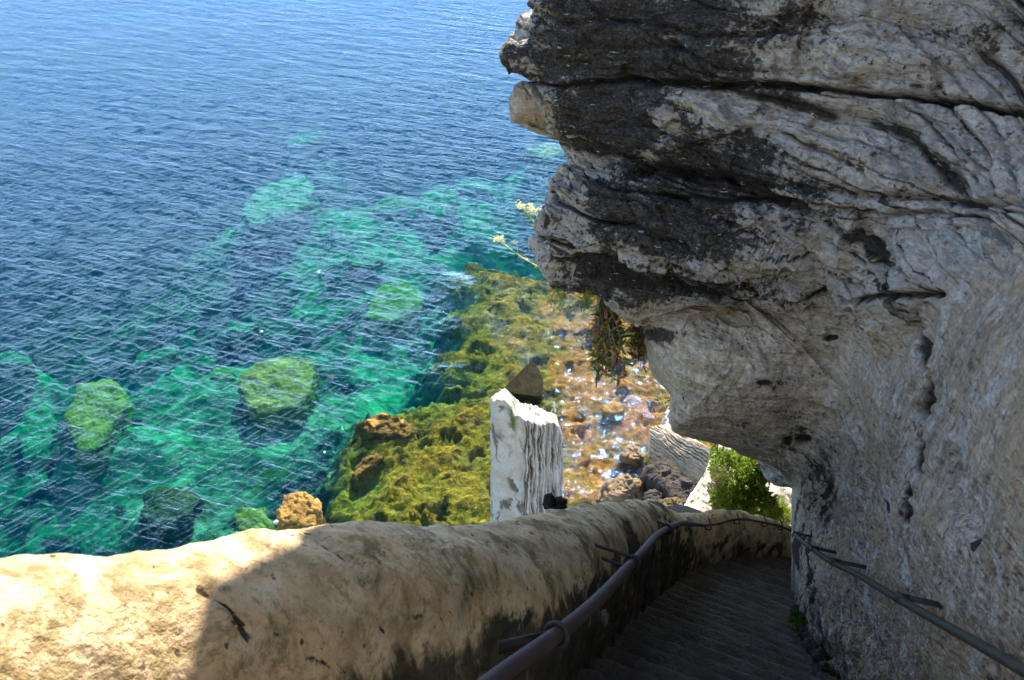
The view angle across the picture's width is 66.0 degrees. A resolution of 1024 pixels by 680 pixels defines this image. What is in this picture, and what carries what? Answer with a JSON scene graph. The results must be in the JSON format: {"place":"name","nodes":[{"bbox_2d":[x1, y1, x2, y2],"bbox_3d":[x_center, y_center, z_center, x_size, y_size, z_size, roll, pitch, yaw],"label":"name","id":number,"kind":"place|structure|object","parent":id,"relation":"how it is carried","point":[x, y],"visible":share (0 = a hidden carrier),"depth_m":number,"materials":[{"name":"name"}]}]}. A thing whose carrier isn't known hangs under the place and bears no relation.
{"place":"outdoors","nodes":[
{"label":"outdoors","id":0,"kind":"place"},
{"bbox_2d":[0,0,566,557],"bbox_3d":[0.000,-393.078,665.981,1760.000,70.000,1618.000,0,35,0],"label":"sea","id":1,"kind":"structure","parent":0,"point":[22,44],"depth_m":71.92,"materials":[{"name":"liquid"}]},
{"bbox_2d":[0,0,718,557],"bbox_3d":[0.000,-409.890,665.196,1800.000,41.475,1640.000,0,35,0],"label":"seabed","id":2,"kind":"structure","parent":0,"point":[500,318],"depth_m":64.94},
{"bbox_2d":[0,351,38,379],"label":"submerged boulder","id":3,"kind":"object","parent":2,"relation":"on","point":[11,361],"visible":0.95,"depth_m":48.09,"materials":[{"name":"teal stone"}]},
{"bbox_2d":[17,406,58,465],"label":"submerged boulder","id":4,"kind":"object","parent":2,"relation":"on","point":[32,425],"visible":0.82,"depth_m":43.68,"materials":[{"name":"teal stone"}]},
{"bbox_2d":[52,503,71,513],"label":"submerged boulder","id":5,"kind":"object","parent":2,"relation":"on","point":[66,510],"visible":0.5,"depth_m":38.75,"materials":[{"name":"teal stone"}]},
{"bbox_2d":[63,379,135,477],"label":"submerged boulder","id":6,"kind":"object","parent":2,"relation":"on","point":[101,449],"visible":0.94,"depth_m":40.63,"materials":[{"name":"green stone"}]},
{"bbox_2d":[134,347,182,375],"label":"submerged boulder","id":7,"kind":"object","parent":2,"relation":"on","point":[167,354],"visible":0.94,"depth_m":49.16,"materials":[{"name":"teal stone"}]},
{"bbox_2d":[140,486,204,543],"bbox_3d":[-15.601,7.862,35.976,3.000,1.321,2.671,0,35,0],"label":"submerged boulder","id":8,"kind":"object","parent":2,"relation":"on","point":[159,499],"visible":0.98,"depth_m":35.40,"materials":[{"name":"teal stone"}]},
{"bbox_2d":[210,366,236,381],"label":"submerged boulder","id":9,"kind":"object","parent":2,"relation":"on","point":[225,371],"visible":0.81,"depth_m":45.24,"materials":[{"name":"green stone"}]},
{"bbox_2d":[226,322,262,342],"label":"submerged boulder","id":10,"kind":"object","parent":2,"relation":"on","point":[239,331],"visible":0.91,"depth_m":51.39,"materials":[{"name":"teal stone"}]},
{"bbox_2d":[233,507,274,531],"bbox_3d":[-11.519,8.298,35.231,1.586,1.075,2.608,-19,39,-25],"label":"submerged boulder","id":11,"kind":"object","parent":2,"relation":"on","point":[252,518],"visible":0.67,"depth_m":34.97,"materials":[{"name":"green stone"}]},
{"bbox_2d":[237,356,320,432],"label":"submerged boulder","id":12,"kind":"object","parent":2,"relation":"on","point":[260,411],"visible":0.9,"depth_m":42.03,"materials":[{"name":"green stone"}]},
{"bbox_2d":[242,174,321,253],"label":"submerged boulder","id":13,"kind":"object","parent":2,"relation":"on","point":[261,235],"visible":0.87,"depth_m":62.68,"materials":[{"name":"teal stone"}]},
{"bbox_2d":[274,491,326,530],"bbox_3d":[-8.740,7.894,33.205,2.595,2.746,2.932,0,35,0],"label":"reef rock","id":14,"kind":"object","parent":2,"relation":"on","point":[299,510],"visible":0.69,"depth_m":32.36,"materials":[{"name":"beige stone"}]},
{"bbox_2d":[281,131,330,161],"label":"submerged boulder","id":15,"kind":"object","parent":2,"relation":"on","point":[289,156],"visible":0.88,"depth_m":78.01,"materials":[{"name":"blue stone"}]},
{"bbox_2d":[347,251,383,274],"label":"submerged boulder","id":16,"kind":"object","parent":2,"relation":"on","point":[358,260],"visible":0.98,"depth_m":58.17,"materials":[{"name":"teal stone"}]},
{"bbox_2d":[350,453,384,493],"bbox_3d":[-6.712,6.010,36.223,1.312,1.392,2.637,25,42,31],"label":"reef rock","id":17,"kind":"object","parent":2,"relation":"on","point":[365,473],"visible":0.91,"depth_m":35.73,"materials":[{"name":"brown stone"}]},
{"bbox_2d":[352,413,418,443],"bbox_3d":[-5.998,4.472,38.206,3.732,1.410,2.360,0,35,0],"label":"reef rock","id":18,"kind":"object","parent":2,"relation":"on","point":[383,427],"visible":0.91,"depth_m":37.78,"materials":[{"name":"brown stone"}]},
{"bbox_2d":[373,196,408,219],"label":"submerged boulder","id":19,"kind":"object","parent":2,"relation":"on","point":[382,208],"visible":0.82,"depth_m":67.84,"materials":[{"name":"teal stone"}]},
{"bbox_2d":[364,281,423,342],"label":"submerged boulder","id":20,"kind":"object","parent":2,"relation":"on","point":[393,329],"visible":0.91,"depth_m":50.16,"materials":[{"name":"green stone"}]},
{"bbox_2d":[418,185,459,234],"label":"submerged boulder","id":21,"kind":"object","parent":2,"relation":"on","point":[444,213],"visible":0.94,"depth_m":65.67,"materials":[{"name":"teal stone"}]},
{"bbox_2d":[451,178,502,199],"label":"submerged boulder","id":22,"kind":"object","parent":2,"relation":"on","point":[473,188],"visible":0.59,"depth_m":70.09,"materials":[{"name":"teal stone"}]},
{"bbox_2d":[505,362,542,405],"bbox_3d":[0.608,2.447,39.841,1.957,2.688,0.986,0,35,0],"label":"reef rock","id":23,"kind":"object","parent":2,"relation":"on","point":[524,384],"visible":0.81,"depth_m":39.52,"materials":[{"name":"brown stone"}]},
{"bbox_2d":[490,388,563,521],"bbox_3d":[0.672,5.009,30.729,2.761,8.558,2.717,11,36,15],"label":"rock pillar","id":24,"kind":"object","parent":2,"relation":"on","point":[527,468],"visible":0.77,"depth_m":29.24,"materials":[{"name":"stone"}]},
{"bbox_2d":[524,142,567,173],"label":"submerged boulder","id":25,"kind":"object","parent":2,"relation":"on","point":[545,150],"visible":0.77,"depth_m":68.31,"materials":[{"name":"blue stone"}]},
{"bbox_2d":[600,401,624,423],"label":"reef rock","id":26,"kind":"object","parent":2,"relation":"on","point":[613,411],"visible":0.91,"depth_m":38.48,"materials":[{"name":"brown stone"}]},
{"bbox_2d":[596,473,644,502],"bbox_3d":[4.499,6.748,33.796,2.894,1.919,1.883,-23,41,-29],"label":"reef rock","id":27,"kind":"object","parent":2,"relation":"on","point":[620,487],"visible":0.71,"depth_m":33.29,"materials":[{"name":"beige stone"}]},
{"bbox_2d":[617,442,643,473],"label":"reef rock","id":28,"kind":"object","parent":2,"relation":"on","point":[631,456],"visible":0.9,"depth_m":35.73,"materials":[{"name":"brown stone"}]},
{"bbox_2d":[641,489,665,500],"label":"reef rock","id":29,"kind":"object","parent":2,"relation":"on","point":[656,494],"visible":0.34,"depth_m":32.52,"materials":[{"name":"grey stone"}]},
{"bbox_2d":[639,457,682,491],"bbox_3d":[6.440,6.384,33.947,2.394,2.495,3.002,0,35,0],"label":"reef rock","id":30,"kind":"object","parent":2,"relation":"on","point":[657,474],"visible":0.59,"depth_m":33.27,"materials":[{"name":"grey stone"}]},
{"bbox_2d":[661,407,669,424],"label":"reef rock","id":31,"kind":"object","parent":2,"relation":"on","point":[665,420],"visible":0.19,"depth_m":36.18,"materials":[{"name":"stone"}]},
{"bbox_2d":[659,497,682,506],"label":"reef rock","id":32,"kind":"object","parent":2,"relation":"on","point":[671,501],"visible":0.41,"depth_m":30.85,"materials":[{"name":"beige stone"}]},
{"bbox_2d":[662,477,695,504],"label":"reef rock","id":33,"kind":"object","parent":2,"relation":"on","point":[682,488],"visible":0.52,"depth_m":32.02,"materials":[{"name":"grey stone"}]},
{"bbox_2d":[648,424,710,485],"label":"fallen block","id":34,"kind":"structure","parent":2,"relation":"on","point":[689,457],"depth_m":34.30,"materials":[{"name":"stone"}]},
{"bbox_2d":[684,445,791,525],"bbox_3d":[4.088,8.948,17.699,2.135,16.037,3.523,17,39,23],"label":"ledge","id":35,"kind":"object","parent":2,"relation":"on","point":[698,498],"visible":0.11,"depth_m":13.35,"materials":[{"name":"beige stone"}]},
{"bbox_2d":[706,460,731,501],"bbox_3d":[3.338,2.266,12.681,0.474,0.738,0.666,0,35,0],"label":"dry shrub","id":36,"kind":"object","parent":35,"relation":"on","point":[720,480],"visible":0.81,"depth_m":12.62,"materials":[{"name":"green plant"}]},
{"bbox_2d":[707,445,783,520],"bbox_3d":[3.872,2.449,13.164,1.284,1.713,1.904,9,36,12],"label":"shrub","id":37,"kind":"object","parent":35,"relation":"on","point":[753,497],"visible":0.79,"depth_m":12.61,"materials":[{"name":"green plant"}]},
{"bbox_2d":[773,495,791,524],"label":"feathery shrub","id":38,"kind":"object","parent":35,"relation":"on","point":[787,514],"visible":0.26,"depth_m":13.78,"materials":[{"name":"green plant"}]},
{"bbox_2d":[499,0,1023,679],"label":"cliff","id":39,"kind":"structure","parent":0,"point":[787,236],"depth_m":3.30,"materials":[{"name":"stone"}]},
{"bbox_2d":[492,232,537,268],"bbox_3d":[0.129,-0.510,4.865,0.679,0.116,0.088,28,44,34],"label":"flowering weed","id":40,"kind":"object","parent":39,"relation":"on","point":[498,239],"visible":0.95,"depth_m":4.95,"materials":[{"name":"yellow plant"}]},
{"bbox_2d":[515,199,541,226],"bbox_3d":[0.148,-0.758,4.905,0.116,0.149,0.368,-17,38,-23],"label":"flowering weed","id":41,"kind":"object","parent":39,"relation":"on","point":[532,209],"visible":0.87,"depth_m":4.93,"materials":[{"name":"yellow plant"}]},
{"bbox_2d":[547,287,600,318],"bbox_3d":[0.336,-0.215,4.301,0.321,0.167,0.160,9,36,12],"label":"trailing plant","id":42,"kind":"object","parent":39,"relation":"hanging from","point":[584,297],"visible":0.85,"depth_m":4.30,"materials":[{"name":"green plant"}]},
{"bbox_2d":[585,297,630,386],"bbox_3d":[0.531,0.014,4.381,0.245,0.473,0.519,0,35,0],"label":"hanging succulent","id":43,"kind":"object","parent":39,"relation":"hanging from","point":[607,330],"visible":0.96,"depth_m":4.31,"materials":[{"name":"green plant"}]},
{"bbox_2d":[622,323,647,373],"bbox_3d":[0.746,0.000,4.641,0.196,0.401,0.348,14,38,20],"label":"hanging succulent","id":44,"kind":"object","parent":39,"relation":"hanging from","point":[636,338],"visible":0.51,"depth_m":4.57,"materials":[{"name":"green plant"}]},
{"bbox_2d":[577,503,835,679],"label":"staircase","id":45,"kind":"structure","parent":39,"relation":"on","point":[722,619],"depth_m":5.71,"materials":[{"name":"stone"}]},
{"bbox_2d":[0,499,791,679],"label":"parapet wall","id":46,"kind":"structure","parent":45,"relation":"attached to","point":[364,600],"depth_m":2.01,"materials":[{"name":"beige stone"}]},
{"bbox_2d":[542,493,567,509],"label":"dark stone","id":47,"kind":"object","parent":46,"relation":"on","point":[551,501],"visible":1,"depth_m":4.02,"materials":[{"name":"black stone"}]},
{"bbox_2d":[477,520,696,679],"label":"handrail","id":48,"kind":"object","parent":46,"relation":"attached to","point":[530,649],"visible":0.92,"depth_m":2.33,"materials":[{"name":"metal"}]},
{"bbox_2d":[600,609,608,626],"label":"set stone","id":49,"kind":"object","parent":46,"relation":"in","point":[604,617],"visible":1,"depth_m":3.38,"materials":[{"name":"beige stone"}]},
{"bbox_2d":[696,512,791,531],"bbox_3d":[2.361,1.883,8.161,1.912,1.398,0.220,-23,41,-29],"label":"handrail","id":50,"kind":"object","parent":46,"relation":"attached to","point":[739,519],"visible":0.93,"depth_m":8.24,"materials":[{"name":"metal"}]},
{"bbox_2d":[790,604,798,615],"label":"rubble stone","id":51,"kind":"object","parent":45,"relation":"on","point":[793,606],"visible":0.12,"depth_m":7.24,"materials":[{"name":"grey stone"}]},
{"bbox_2d":[756,460,791,487],"bbox_3d":[4.252,1.852,11.359,1.486,4.083,3.916,15,38,20],"label":"rock nose","id":52,"kind":"object","parent":39,"relation":"attached to","point":[772,475],"visible":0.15,"depth_m":10.56,"materials":[{"name":"stone"}]},
{"bbox_2d":[787,605,808,635],"bbox_3d":[2.460,2.364,6.679,0.233,0.718,0.818,17,39,23],"label":"gutter weed","id":53,"kind":"object","parent":39,"relation":"on","point":[800,618],"visible":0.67,"depth_m":6.34,"materials":[{"name":"green plant"}]},
{"bbox_2d":[798,625,808,640],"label":"rubble stone","id":54,"kind":"object","parent":39,"relation":"on","point":[802,630],"visible":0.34,"depth_m":6.19,"materials":[{"name":"grey stone"}]},
{"bbox_2d":[802,631,809,638],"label":"rubble stone","id":55,"kind":"object","parent":39,"relation":"on","point":[805,634],"visible":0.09,"depth_m":6.08,"materials":[{"name":"grey stone"}]},
{"bbox_2d":[801,636,818,658],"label":"rubble stone","id":56,"kind":"object","parent":39,"relation":"on","point":[809,644],"visible":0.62,"depth_m":5.75,"materials":[{"name":"grey stone"}]},
{"bbox_2d":[810,647,828,663],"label":"rubble stone","id":57,"kind":"object","parent":39,"relation":"on","point":[819,654],"visible":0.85,"depth_m":5.50,"materials":[{"name":"grey stone"}]},
{"bbox_2d":[818,660,830,672],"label":"rubble stone","id":58,"kind":"object","parent":39,"relation":"on","point":[824,666],"visible":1,"depth_m":5.24,"materials":[{"name":"grey stone"}]},
{"bbox_2d":[828,659,835,676],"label":"rubble stone","id":59,"kind":"object","parent":39,"relation":"on","point":[832,672],"visible":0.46,"depth_m":5.28,"materials":[{"name":"stone"}]},
{"bbox_2d":[836,670,840,678],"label":"rubble stone","id":60,"kind":"object","parent":39,"relation":"on","point":[838,675],"visible":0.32,"depth_m":5.15,"materials":[{"name":"grey stone"}]},
{"bbox_2d":[792,531,1023,677],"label":"handrail","id":61,"kind":"object","parent":39,"relation":"attached to","point":[1003,658],"visible":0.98,"depth_m":2.35,"materials":[{"name":"metal"}]}
]}

